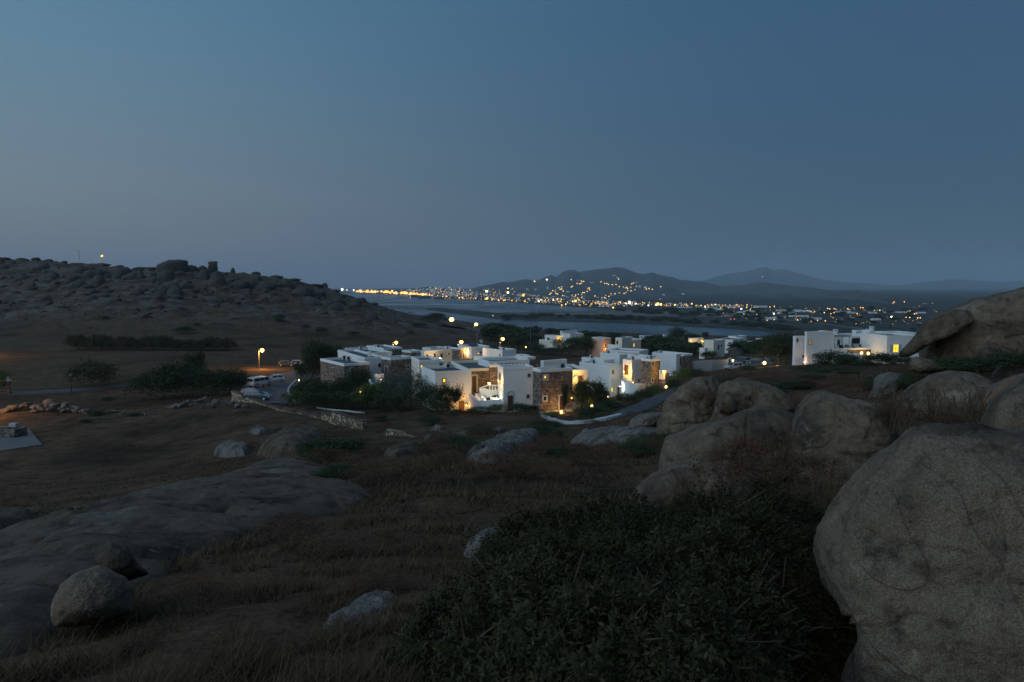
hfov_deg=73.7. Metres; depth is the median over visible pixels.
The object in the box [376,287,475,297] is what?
town hill
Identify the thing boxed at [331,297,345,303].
hill boulder
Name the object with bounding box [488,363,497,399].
apartment house
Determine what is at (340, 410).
kerb
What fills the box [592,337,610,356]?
villa
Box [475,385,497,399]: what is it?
staircase
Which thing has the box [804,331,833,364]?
villa
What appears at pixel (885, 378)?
boulder
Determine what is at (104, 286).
hill boulder
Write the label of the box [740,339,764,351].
tree
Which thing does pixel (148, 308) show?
hill boulder
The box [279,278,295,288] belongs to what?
hill boulder
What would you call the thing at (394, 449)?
rock outcrop
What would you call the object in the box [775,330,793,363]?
tree
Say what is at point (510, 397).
door
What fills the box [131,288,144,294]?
hill boulder
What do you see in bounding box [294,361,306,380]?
tree
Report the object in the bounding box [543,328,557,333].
tree
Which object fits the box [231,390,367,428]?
stone wall
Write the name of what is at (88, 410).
stone
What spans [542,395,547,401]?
window
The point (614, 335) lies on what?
tree
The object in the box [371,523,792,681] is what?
mastic bush
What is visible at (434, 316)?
shrub
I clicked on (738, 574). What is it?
mastic bush
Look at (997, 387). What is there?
boulder
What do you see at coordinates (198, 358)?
tree
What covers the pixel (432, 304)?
sandbar
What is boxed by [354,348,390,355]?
apartment house
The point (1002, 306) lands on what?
boulder
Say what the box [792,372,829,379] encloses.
scrub bush
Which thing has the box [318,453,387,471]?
scrub bush
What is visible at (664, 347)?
tree
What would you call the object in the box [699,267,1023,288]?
mountain
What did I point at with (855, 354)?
villa
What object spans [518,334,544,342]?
tree
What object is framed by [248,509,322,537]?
dry tuft
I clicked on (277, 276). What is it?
hill boulder
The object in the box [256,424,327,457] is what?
rock outcrop
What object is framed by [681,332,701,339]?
tree
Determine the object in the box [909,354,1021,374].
scrub bush
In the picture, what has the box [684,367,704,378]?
tree
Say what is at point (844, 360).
bush
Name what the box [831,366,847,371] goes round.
scrub bush
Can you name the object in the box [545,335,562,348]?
villa
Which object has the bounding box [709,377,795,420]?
boulder
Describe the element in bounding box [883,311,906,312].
farm building
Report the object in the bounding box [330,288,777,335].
sea
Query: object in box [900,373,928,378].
scrub bush
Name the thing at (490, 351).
apartment house
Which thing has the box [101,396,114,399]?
bush
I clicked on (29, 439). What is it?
concrete pad
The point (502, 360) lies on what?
apartment house
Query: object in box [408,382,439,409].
bush
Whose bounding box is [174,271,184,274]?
hill boulder
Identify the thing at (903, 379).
scrub bush
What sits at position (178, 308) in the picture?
hill boulder
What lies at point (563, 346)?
tree
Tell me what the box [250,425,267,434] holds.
rock outcrop
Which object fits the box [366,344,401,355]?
apartment house
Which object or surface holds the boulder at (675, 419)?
on the ground at (36, 353)
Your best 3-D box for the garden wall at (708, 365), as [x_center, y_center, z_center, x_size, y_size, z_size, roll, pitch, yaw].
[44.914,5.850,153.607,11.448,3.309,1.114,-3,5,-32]
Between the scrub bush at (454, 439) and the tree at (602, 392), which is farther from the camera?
the tree at (602, 392)
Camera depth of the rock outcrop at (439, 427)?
64.67 m
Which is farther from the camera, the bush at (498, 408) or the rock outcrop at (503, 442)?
the bush at (498, 408)
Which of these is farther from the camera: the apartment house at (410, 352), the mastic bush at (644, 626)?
the apartment house at (410, 352)
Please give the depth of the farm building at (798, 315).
1063.24 m
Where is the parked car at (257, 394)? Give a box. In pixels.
[242,390,272,399]
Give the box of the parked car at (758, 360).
[747,358,764,363]
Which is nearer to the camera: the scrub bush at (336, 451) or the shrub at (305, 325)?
the scrub bush at (336, 451)
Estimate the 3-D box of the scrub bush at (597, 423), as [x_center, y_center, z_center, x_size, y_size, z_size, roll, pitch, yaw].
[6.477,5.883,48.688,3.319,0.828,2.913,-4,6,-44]
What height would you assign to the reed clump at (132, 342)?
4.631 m
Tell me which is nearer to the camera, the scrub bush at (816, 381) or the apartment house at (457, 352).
the scrub bush at (816, 381)
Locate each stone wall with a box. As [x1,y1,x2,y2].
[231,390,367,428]
[386,429,416,437]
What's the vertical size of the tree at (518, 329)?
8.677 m
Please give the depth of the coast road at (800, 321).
881.31 m
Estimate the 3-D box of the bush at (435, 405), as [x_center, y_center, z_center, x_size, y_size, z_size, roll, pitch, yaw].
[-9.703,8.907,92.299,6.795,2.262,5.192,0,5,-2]
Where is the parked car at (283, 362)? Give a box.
[278,360,294,365]
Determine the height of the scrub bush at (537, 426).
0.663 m
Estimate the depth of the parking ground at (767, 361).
165.62 m
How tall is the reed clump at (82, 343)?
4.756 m
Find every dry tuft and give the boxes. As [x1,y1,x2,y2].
[89,621,182,660]
[99,631,167,656]
[129,588,197,620]
[182,642,268,678]
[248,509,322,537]
[254,652,305,681]
[314,611,377,634]
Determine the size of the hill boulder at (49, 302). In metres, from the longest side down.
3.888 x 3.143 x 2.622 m
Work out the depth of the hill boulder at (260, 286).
408.44 m
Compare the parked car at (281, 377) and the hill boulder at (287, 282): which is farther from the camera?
the hill boulder at (287, 282)
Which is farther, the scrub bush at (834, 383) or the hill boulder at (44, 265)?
the hill boulder at (44, 265)
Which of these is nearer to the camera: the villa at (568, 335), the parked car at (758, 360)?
the parked car at (758, 360)
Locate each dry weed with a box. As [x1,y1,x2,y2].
[793,472,848,522]
[810,456,844,516]
[873,389,930,434]
[914,385,955,423]
[954,387,992,421]
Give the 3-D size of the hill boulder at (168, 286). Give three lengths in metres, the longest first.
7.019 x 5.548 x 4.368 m
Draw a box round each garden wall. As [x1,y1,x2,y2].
[375,373,383,380]
[469,393,502,411]
[474,356,489,359]
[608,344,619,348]
[621,379,644,393]
[623,377,642,384]
[692,359,727,370]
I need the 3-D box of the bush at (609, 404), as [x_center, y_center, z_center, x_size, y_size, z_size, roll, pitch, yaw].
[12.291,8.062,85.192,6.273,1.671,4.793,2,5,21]
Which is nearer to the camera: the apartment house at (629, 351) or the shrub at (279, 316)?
the apartment house at (629, 351)
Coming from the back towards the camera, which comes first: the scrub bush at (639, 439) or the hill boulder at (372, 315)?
the hill boulder at (372, 315)
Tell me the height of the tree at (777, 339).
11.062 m
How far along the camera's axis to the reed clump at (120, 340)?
230.65 m
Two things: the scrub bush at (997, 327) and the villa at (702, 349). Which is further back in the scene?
the villa at (702, 349)
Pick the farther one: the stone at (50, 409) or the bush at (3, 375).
the bush at (3, 375)
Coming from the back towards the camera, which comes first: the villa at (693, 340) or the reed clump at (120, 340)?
the villa at (693, 340)
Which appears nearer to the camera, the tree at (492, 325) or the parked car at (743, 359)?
the parked car at (743, 359)
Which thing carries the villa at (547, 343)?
on the ground at (36, 353)
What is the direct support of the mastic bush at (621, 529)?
on the ground at (36, 353)
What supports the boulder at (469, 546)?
on the ground at (36, 353)
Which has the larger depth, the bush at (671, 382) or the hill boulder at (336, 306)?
the hill boulder at (336, 306)
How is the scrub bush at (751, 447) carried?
on the ground at (36, 353)
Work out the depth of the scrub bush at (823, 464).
7.10 m
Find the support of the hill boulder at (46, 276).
on the ground at (36, 353)
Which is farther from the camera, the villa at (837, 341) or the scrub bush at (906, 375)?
the villa at (837, 341)
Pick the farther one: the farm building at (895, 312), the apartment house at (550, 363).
the farm building at (895, 312)
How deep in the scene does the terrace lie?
147.11 m
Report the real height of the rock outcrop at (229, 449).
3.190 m
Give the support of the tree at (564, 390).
on the ground at (36, 353)
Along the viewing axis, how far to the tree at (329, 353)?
141.78 m
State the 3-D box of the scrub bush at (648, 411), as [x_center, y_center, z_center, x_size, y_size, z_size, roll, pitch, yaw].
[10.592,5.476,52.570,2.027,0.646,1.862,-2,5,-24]
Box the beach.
[385,306,448,308]
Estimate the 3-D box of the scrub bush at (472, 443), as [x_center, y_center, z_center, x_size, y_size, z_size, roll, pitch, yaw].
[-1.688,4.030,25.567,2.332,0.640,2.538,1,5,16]
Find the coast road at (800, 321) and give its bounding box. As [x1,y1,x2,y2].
[706,313,863,328]
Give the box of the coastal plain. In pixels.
[339,288,1014,332]
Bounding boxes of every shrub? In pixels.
[55,356,124,387]
[168,326,196,333]
[272,313,286,319]
[301,324,310,329]
[314,326,329,333]
[345,330,361,335]
[410,322,428,326]
[418,312,453,321]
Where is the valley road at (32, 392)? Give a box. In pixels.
[0,382,236,395]
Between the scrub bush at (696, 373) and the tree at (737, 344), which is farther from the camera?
the tree at (737, 344)
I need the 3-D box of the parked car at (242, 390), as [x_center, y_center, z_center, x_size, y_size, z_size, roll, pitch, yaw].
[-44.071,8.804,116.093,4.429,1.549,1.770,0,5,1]
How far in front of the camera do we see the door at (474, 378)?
104.67 m
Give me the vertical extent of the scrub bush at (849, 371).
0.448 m
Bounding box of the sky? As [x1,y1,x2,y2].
[0,0,1023,287]
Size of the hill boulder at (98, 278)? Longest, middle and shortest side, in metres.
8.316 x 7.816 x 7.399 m
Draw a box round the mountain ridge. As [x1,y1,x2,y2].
[468,267,894,304]
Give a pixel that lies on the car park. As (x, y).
(275, 388)
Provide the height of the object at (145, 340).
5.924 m
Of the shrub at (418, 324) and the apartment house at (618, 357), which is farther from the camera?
the shrub at (418, 324)
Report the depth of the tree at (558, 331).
488.12 m
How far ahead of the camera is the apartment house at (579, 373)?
98.04 m
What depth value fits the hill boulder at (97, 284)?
398.67 m
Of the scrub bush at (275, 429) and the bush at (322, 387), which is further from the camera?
the bush at (322, 387)
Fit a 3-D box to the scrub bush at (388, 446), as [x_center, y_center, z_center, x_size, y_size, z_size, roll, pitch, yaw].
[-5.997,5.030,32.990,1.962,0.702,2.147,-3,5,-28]
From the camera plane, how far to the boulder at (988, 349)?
20.08 m
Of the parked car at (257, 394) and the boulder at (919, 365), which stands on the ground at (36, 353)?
the boulder at (919, 365)
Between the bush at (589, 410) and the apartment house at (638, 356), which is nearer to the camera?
the bush at (589, 410)
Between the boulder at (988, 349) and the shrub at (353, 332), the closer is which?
the boulder at (988, 349)
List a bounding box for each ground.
[0,259,992,681]
[729,358,772,369]
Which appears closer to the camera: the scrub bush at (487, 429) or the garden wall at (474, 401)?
the scrub bush at (487, 429)
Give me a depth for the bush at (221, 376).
122.46 m
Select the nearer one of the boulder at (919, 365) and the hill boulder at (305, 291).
the boulder at (919, 365)
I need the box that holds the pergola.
[834,335,851,347]
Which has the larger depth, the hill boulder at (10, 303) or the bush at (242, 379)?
the hill boulder at (10, 303)
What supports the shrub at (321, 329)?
on the ground at (36, 353)
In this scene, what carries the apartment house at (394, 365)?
on the ground at (36, 353)
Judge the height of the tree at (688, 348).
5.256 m
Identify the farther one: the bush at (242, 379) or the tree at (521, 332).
the tree at (521, 332)
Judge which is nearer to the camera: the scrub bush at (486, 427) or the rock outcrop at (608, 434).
the rock outcrop at (608, 434)
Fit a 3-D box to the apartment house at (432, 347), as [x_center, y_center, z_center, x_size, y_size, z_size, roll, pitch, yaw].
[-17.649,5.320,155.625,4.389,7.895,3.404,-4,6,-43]
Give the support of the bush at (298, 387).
on the ground at (36, 353)
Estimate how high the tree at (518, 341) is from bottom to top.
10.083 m
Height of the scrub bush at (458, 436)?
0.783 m
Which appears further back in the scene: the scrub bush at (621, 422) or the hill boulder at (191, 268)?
the hill boulder at (191, 268)
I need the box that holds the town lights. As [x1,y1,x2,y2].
[356,288,904,322]
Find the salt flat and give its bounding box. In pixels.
[504,310,751,317]
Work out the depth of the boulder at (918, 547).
3.75 m
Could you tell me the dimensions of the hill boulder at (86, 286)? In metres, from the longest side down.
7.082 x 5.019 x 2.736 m
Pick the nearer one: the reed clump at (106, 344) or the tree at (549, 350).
the reed clump at (106, 344)
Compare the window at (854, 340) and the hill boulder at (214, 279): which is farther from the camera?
the hill boulder at (214, 279)
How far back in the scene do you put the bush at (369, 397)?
101.10 m
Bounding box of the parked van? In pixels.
[247,375,272,387]
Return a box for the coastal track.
[434,324,532,343]
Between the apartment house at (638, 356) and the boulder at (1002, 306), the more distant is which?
the apartment house at (638, 356)
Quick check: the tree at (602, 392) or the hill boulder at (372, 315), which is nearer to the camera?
the tree at (602, 392)
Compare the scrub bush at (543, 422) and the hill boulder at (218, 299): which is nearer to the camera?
the scrub bush at (543, 422)
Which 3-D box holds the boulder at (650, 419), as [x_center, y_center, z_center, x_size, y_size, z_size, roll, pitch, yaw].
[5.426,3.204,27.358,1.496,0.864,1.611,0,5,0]
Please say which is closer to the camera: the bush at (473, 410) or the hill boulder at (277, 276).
the bush at (473, 410)
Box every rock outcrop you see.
[0,457,369,659]
[0,506,32,529]
[214,440,250,457]
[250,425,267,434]
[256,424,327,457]
[323,589,394,631]
[383,442,423,457]
[431,424,443,430]
[457,429,470,435]
[465,428,538,463]
[494,426,504,432]
[571,425,656,445]
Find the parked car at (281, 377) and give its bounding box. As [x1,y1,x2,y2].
[270,374,284,381]
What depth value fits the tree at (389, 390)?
102.13 m
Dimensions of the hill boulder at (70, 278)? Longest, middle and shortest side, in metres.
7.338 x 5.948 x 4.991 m
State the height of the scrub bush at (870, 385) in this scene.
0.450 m
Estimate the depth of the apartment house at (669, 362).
148.12 m
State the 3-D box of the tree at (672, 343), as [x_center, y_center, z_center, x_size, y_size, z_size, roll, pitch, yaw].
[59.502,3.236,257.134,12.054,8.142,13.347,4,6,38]
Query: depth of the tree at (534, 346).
263.93 m
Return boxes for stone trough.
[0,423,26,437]
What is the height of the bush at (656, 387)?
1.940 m
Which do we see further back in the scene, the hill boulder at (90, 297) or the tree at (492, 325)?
the tree at (492, 325)
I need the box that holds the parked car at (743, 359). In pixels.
[739,357,750,363]
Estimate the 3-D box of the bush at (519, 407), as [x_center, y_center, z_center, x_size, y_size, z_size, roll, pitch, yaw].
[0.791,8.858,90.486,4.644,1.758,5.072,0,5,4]
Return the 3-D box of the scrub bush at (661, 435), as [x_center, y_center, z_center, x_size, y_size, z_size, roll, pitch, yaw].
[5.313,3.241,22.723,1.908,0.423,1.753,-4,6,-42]
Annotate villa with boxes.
[539,339,556,348]
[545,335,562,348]
[560,330,577,335]
[562,332,582,345]
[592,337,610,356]
[615,336,631,347]
[631,338,640,348]
[688,338,703,350]
[699,347,707,358]
[704,339,724,357]
[720,337,743,352]
[728,335,746,340]
[792,336,804,364]
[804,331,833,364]
[832,347,846,360]
[834,333,851,344]
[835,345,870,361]
[840,335,859,346]
[841,353,861,363]
[852,330,861,333]
[860,332,918,363]
[862,330,874,332]
[875,331,915,333]
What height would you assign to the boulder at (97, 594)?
0.525 m
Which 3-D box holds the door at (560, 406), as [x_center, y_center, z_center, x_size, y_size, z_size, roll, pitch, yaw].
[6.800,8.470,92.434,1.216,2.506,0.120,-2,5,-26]
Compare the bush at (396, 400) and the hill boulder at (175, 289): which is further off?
the hill boulder at (175, 289)
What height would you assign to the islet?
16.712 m
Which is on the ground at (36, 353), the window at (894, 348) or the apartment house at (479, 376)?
the apartment house at (479, 376)
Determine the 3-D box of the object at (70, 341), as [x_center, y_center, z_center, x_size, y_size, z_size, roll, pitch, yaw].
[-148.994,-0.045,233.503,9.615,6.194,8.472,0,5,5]
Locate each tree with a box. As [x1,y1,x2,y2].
[182,346,207,391]
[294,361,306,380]
[297,332,327,381]
[316,339,346,371]
[317,339,337,376]
[346,365,375,394]
[373,371,416,407]
[389,366,430,409]
[429,382,465,412]
[475,325,502,340]
[480,322,501,333]
[483,322,507,328]
[493,335,510,344]
[495,332,520,342]
[498,313,510,318]
[504,335,527,348]
[509,327,528,331]
[513,328,534,336]
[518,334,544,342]
[520,341,549,353]
[523,326,538,332]
[531,326,543,333]
[533,348,568,355]
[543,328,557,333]
[550,336,588,356]
[554,328,568,333]
[560,380,568,411]
[567,378,598,409]
[574,334,610,355]
[577,376,603,405]
[584,331,603,337]
[590,383,613,405]
[605,332,622,338]
[634,317,646,320]
[641,342,651,353]
[642,336,679,345]
[645,343,682,352]
[661,341,682,351]
[663,338,683,342]
[666,325,686,339]
[669,363,694,382]
[671,343,700,354]
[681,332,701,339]
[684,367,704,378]
[688,341,703,349]
[691,320,702,323]
[695,350,723,357]
[725,340,749,351]
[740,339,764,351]
[746,337,778,358]
[756,328,792,364]
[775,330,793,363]
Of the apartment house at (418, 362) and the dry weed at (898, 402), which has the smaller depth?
the dry weed at (898, 402)
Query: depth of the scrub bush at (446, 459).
19.25 m
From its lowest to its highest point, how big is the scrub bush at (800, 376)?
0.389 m
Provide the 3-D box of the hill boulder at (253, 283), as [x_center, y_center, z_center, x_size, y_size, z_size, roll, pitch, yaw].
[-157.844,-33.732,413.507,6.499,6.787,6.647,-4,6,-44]
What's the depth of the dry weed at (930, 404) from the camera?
8.88 m
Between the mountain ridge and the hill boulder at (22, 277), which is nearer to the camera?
the hill boulder at (22, 277)
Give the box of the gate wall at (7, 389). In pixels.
[0,376,11,393]
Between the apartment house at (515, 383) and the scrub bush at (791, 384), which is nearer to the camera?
the scrub bush at (791, 384)
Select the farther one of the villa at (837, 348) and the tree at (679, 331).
the tree at (679, 331)
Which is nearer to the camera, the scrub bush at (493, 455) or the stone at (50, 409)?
the scrub bush at (493, 455)
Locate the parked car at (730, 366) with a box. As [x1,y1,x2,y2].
[723,362,743,369]
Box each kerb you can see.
[317,407,364,412]
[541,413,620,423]
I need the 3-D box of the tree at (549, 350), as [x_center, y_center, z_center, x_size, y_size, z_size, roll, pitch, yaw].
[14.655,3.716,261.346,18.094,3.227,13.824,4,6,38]
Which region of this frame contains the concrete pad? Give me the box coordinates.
[0,428,41,450]
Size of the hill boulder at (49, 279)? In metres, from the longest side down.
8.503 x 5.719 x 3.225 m
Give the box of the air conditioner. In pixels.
[445,363,450,368]
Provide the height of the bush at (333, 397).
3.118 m
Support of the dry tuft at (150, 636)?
on the ground at (36, 353)
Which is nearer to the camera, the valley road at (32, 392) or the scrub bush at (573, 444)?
the scrub bush at (573, 444)
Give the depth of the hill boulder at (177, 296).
375.55 m
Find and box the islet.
[417,295,430,297]
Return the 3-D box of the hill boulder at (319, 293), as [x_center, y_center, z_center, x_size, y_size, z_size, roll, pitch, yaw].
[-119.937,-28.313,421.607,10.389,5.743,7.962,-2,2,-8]
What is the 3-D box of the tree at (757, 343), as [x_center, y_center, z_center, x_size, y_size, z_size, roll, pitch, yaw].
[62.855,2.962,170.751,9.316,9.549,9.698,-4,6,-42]
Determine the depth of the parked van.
134.90 m
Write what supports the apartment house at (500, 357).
on the ground at (36, 353)
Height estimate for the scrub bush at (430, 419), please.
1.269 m
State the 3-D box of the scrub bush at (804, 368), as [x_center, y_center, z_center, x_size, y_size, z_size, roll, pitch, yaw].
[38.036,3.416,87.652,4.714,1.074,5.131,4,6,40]
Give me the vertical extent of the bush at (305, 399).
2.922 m
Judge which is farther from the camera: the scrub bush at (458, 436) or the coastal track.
the coastal track
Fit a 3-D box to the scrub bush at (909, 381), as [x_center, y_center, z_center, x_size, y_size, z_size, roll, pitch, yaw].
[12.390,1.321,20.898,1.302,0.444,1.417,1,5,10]
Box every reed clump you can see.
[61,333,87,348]
[74,336,98,349]
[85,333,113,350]
[100,338,117,349]
[112,335,135,349]
[125,338,149,349]
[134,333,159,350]
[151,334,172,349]
[161,339,182,349]
[176,339,196,349]
[184,338,210,349]
[201,335,221,349]
[210,337,238,350]
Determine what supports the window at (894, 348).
in the villa at (890, 343)
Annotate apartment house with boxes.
[320,357,369,398]
[338,349,381,387]
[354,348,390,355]
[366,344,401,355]
[381,355,411,393]
[402,349,420,355]
[411,356,439,394]
[421,348,451,362]
[421,365,471,409]
[422,346,443,349]
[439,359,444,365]
[444,346,465,357]
[451,360,488,399]
[458,344,488,358]
[478,357,529,366]
[482,347,515,356]
[482,356,517,357]
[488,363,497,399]
[497,364,533,411]
[516,355,535,366]
[533,366,572,413]
[541,359,566,366]
[565,364,587,408]
[579,361,621,396]
[582,356,614,363]
[600,352,626,378]
[608,348,647,357]
[623,358,640,382]
[629,354,655,358]
[641,357,659,391]
[652,352,682,375]
[656,351,692,373]
[659,370,668,388]
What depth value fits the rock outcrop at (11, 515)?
17.48 m
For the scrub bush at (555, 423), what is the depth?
63.64 m
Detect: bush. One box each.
[0,369,12,390]
[84,410,108,415]
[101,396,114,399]
[118,363,179,398]
[123,412,139,416]
[134,358,201,397]
[173,361,217,398]
[184,364,241,396]
[211,365,256,395]
[263,450,312,459]
[272,426,289,432]
[277,387,304,405]
[290,376,317,400]
[292,389,327,407]
[293,434,326,460]
[295,431,370,464]
[298,377,338,396]
[301,446,359,465]
[306,461,359,478]
[316,388,356,408]
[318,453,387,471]
[323,373,357,395]
[326,423,357,435]
[337,435,378,454]
[339,390,373,409]
[346,386,379,408]
[356,374,388,408]
[368,391,410,410]
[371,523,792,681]
[372,413,388,420]
[372,439,403,451]
[393,428,420,439]
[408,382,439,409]
[412,430,446,439]
[414,414,446,425]
[419,399,460,413]
[420,450,475,466]
[429,431,480,449]
[433,431,476,447]
[438,439,485,457]
[447,409,464,415]
[455,425,484,436]
[458,449,529,477]
[459,472,856,681]
[463,405,497,414]
[466,423,497,433]
[474,426,493,437]
[487,403,504,411]
[498,423,539,430]
[504,439,557,457]
[505,401,532,413]
[523,404,536,413]
[524,422,555,431]
[525,419,553,427]
[532,418,558,421]
[536,426,571,437]
[536,436,569,449]
[540,411,560,416]
[540,445,582,458]
[543,420,566,426]
[551,437,607,458]
[558,415,575,420]
[565,402,618,415]
[575,415,594,419]
[578,417,595,424]
[586,419,617,427]
[593,399,629,410]
[595,412,613,416]
[596,441,625,456]
[607,439,656,457]
[608,431,652,444]
[610,419,629,425]
[611,434,662,452]
[612,392,645,404]
[612,505,832,681]
[629,387,655,400]
[637,437,663,454]
[639,408,658,413]
[644,384,666,394]
[647,431,672,443]
[647,436,663,450]
[659,377,681,388]
[659,481,717,507]
[662,379,690,388]
[669,399,692,409]
[672,442,758,504]
[691,390,724,405]
[692,371,709,378]
[700,430,798,492]
[718,374,765,382]
[735,365,756,369]
[748,377,784,383]
[749,438,832,508]
[757,380,792,392]
[758,367,779,370]
[772,378,819,389]
[781,373,819,379]
[785,380,827,388]
[788,450,852,495]
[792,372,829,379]
[793,364,822,371]
[802,378,829,386]
[804,349,863,367]
[805,361,828,368]
[810,368,833,372]
[811,379,889,398]
[830,368,864,373]
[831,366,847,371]
[832,354,869,366]
[849,360,883,368]
[849,376,874,388]
[853,379,872,388]
[859,351,901,367]
[866,400,908,426]
[872,401,971,433]
[881,376,919,387]
[883,367,905,371]
[887,353,913,364]
[896,379,920,387]
[899,369,929,375]
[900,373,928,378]
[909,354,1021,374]
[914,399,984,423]
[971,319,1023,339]
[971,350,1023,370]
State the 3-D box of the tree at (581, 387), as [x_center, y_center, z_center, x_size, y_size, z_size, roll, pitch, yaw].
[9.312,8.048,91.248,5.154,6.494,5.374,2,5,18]
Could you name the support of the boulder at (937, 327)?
on the ground at (36, 353)
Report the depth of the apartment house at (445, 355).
140.51 m
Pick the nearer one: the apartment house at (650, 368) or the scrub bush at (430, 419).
the scrub bush at (430, 419)
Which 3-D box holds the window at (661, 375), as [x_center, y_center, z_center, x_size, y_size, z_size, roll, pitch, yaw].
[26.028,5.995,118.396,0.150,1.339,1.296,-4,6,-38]
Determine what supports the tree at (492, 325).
on the ground at (36, 353)
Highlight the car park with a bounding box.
[241,370,320,403]
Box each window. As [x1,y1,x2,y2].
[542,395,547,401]
[543,374,548,380]
[659,371,664,379]
[851,337,859,343]
[890,344,901,352]
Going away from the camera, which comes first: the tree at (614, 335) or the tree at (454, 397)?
the tree at (454, 397)
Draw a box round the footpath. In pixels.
[574,387,676,420]
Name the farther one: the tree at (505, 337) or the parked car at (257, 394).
the tree at (505, 337)
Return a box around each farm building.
[789,315,808,316]
[846,312,867,313]
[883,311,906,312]
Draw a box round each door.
[458,400,464,408]
[471,374,477,392]
[507,394,514,410]
[558,394,565,409]
[577,375,582,382]
[623,363,629,374]
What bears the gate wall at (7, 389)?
on the ground at (36, 353)
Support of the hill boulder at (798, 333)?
on the ground at (36, 353)
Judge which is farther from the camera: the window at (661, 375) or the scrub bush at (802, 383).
the window at (661, 375)
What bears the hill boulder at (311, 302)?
on the ground at (36, 353)
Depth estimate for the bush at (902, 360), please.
70.15 m
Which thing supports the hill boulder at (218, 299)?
on the ground at (36, 353)
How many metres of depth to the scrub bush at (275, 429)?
68.86 m
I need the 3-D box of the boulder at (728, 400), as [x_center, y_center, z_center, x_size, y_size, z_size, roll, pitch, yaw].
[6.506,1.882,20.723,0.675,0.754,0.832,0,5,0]
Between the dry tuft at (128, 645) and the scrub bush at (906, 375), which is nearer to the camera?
the dry tuft at (128, 645)
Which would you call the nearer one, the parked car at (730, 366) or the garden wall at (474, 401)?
the garden wall at (474, 401)
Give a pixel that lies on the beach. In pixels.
(404, 307)
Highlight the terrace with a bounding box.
[447,357,473,362]
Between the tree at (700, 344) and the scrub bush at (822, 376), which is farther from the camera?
the tree at (700, 344)
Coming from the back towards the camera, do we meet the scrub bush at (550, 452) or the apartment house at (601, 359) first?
the apartment house at (601, 359)
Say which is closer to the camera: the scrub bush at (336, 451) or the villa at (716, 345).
the scrub bush at (336, 451)
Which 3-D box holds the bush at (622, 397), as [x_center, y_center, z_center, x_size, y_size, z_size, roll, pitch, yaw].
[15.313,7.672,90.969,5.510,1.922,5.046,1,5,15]
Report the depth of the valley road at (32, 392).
135.62 m
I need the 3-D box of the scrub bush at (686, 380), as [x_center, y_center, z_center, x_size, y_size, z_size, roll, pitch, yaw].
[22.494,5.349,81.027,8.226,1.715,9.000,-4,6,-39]
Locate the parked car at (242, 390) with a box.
[240,388,267,392]
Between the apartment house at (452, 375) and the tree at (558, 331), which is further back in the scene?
the tree at (558, 331)
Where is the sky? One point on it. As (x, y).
(336, 143)
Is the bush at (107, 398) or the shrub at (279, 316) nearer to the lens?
the bush at (107, 398)
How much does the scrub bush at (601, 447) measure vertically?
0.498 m
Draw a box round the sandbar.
[388,304,476,304]
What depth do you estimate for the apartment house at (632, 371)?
122.59 m
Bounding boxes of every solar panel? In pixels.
[469,342,477,345]
[489,345,499,348]
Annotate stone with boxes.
[46,407,55,410]
[81,408,90,413]
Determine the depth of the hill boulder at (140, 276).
414.78 m
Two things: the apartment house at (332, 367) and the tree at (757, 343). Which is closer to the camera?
the apartment house at (332, 367)
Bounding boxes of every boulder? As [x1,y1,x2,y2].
[8,301,15,305]
[18,275,29,279]
[27,285,35,289]
[38,263,49,268]
[38,295,51,301]
[42,274,58,280]
[44,277,55,281]
[45,300,52,305]
[50,565,134,627]
[66,275,78,281]
[66,281,86,288]
[73,265,88,273]
[80,285,93,288]
[82,269,102,277]
[85,295,97,300]
[87,288,100,293]
[91,274,104,283]
[91,282,99,287]
[93,542,147,580]
[96,263,110,265]
[97,293,109,296]
[100,285,108,289]
[108,297,121,302]
[114,268,126,274]
[121,267,130,272]
[125,272,137,279]
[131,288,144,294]
[134,273,146,278]
[145,305,152,310]
[147,278,158,282]
[151,293,163,300]
[153,303,164,308]
[156,259,187,273]
[156,269,174,280]
[158,287,167,291]
[165,283,177,288]
[167,284,183,295]
[169,306,184,309]
[170,294,183,299]
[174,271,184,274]
[179,282,192,288]
[186,265,199,271]
[196,269,209,279]
[207,261,217,272]
[207,274,225,285]
[210,296,224,302]
[212,271,223,276]
[231,280,250,288]
[241,289,252,292]
[248,280,257,287]
[250,275,262,280]
[255,281,275,290]
[261,288,270,292]
[270,275,283,278]
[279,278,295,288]
[291,286,313,296]
[303,299,322,306]
[312,290,325,297]
[327,303,342,310]
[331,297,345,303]
[347,301,360,307]
[364,312,378,319]
[463,527,500,558]
[628,456,763,520]
[629,412,661,428]
[656,375,719,436]
[658,405,793,485]
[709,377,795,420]
[716,391,736,414]
[727,347,744,356]
[788,390,899,485]
[792,330,804,335]
[813,423,1023,681]
[868,372,906,397]
[893,370,993,423]
[898,310,973,356]
[909,356,941,373]
[918,287,1023,373]
[965,373,1023,423]
[973,345,1002,364]
[980,374,1023,429]
[991,362,1023,382]

